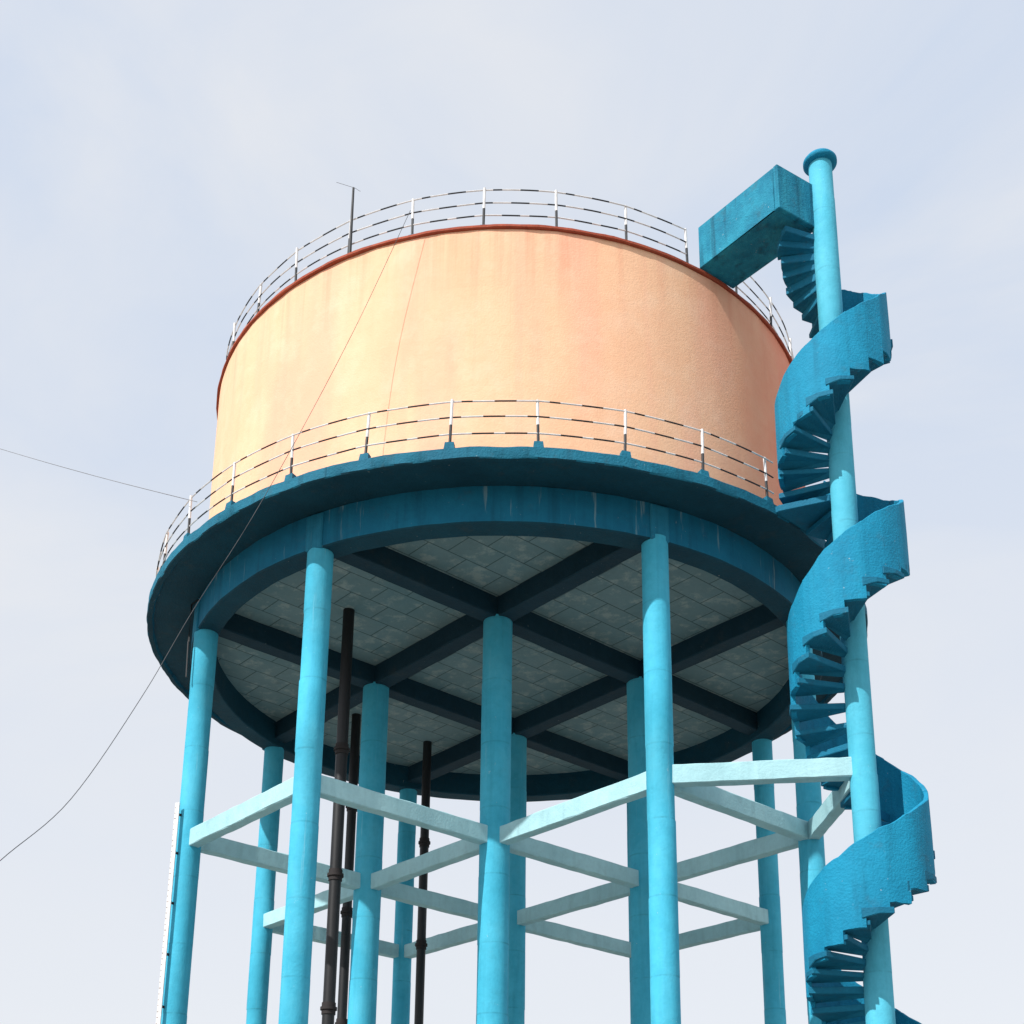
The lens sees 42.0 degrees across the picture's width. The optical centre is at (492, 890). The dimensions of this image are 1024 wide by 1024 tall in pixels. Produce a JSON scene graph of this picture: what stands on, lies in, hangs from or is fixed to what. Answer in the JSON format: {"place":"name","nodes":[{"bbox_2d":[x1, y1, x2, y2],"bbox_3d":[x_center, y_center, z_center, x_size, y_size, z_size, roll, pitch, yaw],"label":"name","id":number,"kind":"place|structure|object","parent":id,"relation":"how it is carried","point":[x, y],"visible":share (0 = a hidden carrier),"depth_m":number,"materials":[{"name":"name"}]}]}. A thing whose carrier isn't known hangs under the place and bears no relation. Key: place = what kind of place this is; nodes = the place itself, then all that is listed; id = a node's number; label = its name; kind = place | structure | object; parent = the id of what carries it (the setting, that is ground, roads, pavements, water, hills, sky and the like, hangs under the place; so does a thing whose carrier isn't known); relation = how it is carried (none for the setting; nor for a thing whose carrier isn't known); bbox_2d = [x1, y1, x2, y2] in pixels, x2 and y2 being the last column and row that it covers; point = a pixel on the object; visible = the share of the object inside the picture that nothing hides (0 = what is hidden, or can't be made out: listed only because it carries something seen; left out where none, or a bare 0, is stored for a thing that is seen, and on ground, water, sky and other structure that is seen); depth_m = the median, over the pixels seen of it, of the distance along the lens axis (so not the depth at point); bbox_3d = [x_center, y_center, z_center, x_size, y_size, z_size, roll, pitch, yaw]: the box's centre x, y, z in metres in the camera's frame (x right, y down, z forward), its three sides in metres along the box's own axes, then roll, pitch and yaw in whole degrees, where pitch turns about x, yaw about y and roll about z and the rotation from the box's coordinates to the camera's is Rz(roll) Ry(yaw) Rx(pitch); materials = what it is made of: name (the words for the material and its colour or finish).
{"place":"outdoors","nodes":[
{"label":"outdoors","id":0,"kind":"place"},
{"bbox_2d":[0,0,1023,1023],"label":"sky","id":1,"kind":"structure","parent":0,"point":[160,160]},
{"label":"ground","id":2,"kind":"structure","parent":0,"visible":0},
{"bbox_2d":[320,608,354,1023],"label":"water pipe","id":3,"kind":"object","parent":2,"relation":"on","point":[335,876],"visible":1,"depth_m":23.21,"materials":[{"name":"metal"}]},
{"bbox_2d":[335,713,360,1023],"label":"water pipe","id":4,"kind":"object","parent":2,"relation":"on","point":[346,911],"visible":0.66,"depth_m":27.91,"materials":[{"name":"metal"}]},
{"bbox_2d":[414,741,431,1023],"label":"water pipe","id":5,"kind":"object","parent":2,"relation":"on","point":[424,842],"visible":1,"depth_m":29.13,"materials":[{"name":"metal"}]},
{"bbox_2d":[146,187,867,1023],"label":"water tower","id":6,"kind":"structure","parent":2,"relation":"on","point":[528,523],"depth_m":22.81,"materials":[{"name":"paint"}]},
{"bbox_2d":[2,449,196,501],"bbox_3d":[-10.764,-9.870,29.616,0.616,10.059,16.202,16,-23,-41],"label":"overhead cable","id":7,"kind":"object","parent":6,"relation":"attached to","point":[105,478],"visible":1,"depth_m":24.96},
{"bbox_2d":[156,802,181,1023],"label":"level gauge","id":8,"kind":"object","parent":6,"relation":"attached to","point":[165,954],"visible":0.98,"depth_m":22.58,"materials":[{"name":"paint"}]},
{"bbox_2d":[185,599,198,676],"bbox_3d":[-5.274,-4.568,24.194,0.512,1.618,0.049,8,-18,-22],"label":"drain pipe","id":9,"kind":"object","parent":6,"relation":"hanging from","point":[187,658],"visible":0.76,"depth_m":24.03,"materials":[{"name":"black metal"}]},
{"bbox_2d":[0,210,410,860],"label":"overhead cable","id":10,"kind":"object","parent":6,"relation":"attached to","point":[214,576],"visible":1,"depth_m":18.22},
{"bbox_2d":[336,182,357,252],"bbox_3d":[-2.563,-11.761,23.386,0.433,1.593,0.060,4,-17,-10],"label":"antenna","id":11,"kind":"object","parent":6,"relation":"on","point":[351,227],"visible":1,"depth_m":23.37,"materials":[{"name":"black metal"}]},
{"bbox_2d":[698,148,936,1023],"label":"spiral staircase","id":12,"kind":"structure","parent":2,"relation":"on","point":[871,878],"depth_m":20.16,"materials":[{"name":"paint"}]}
]}

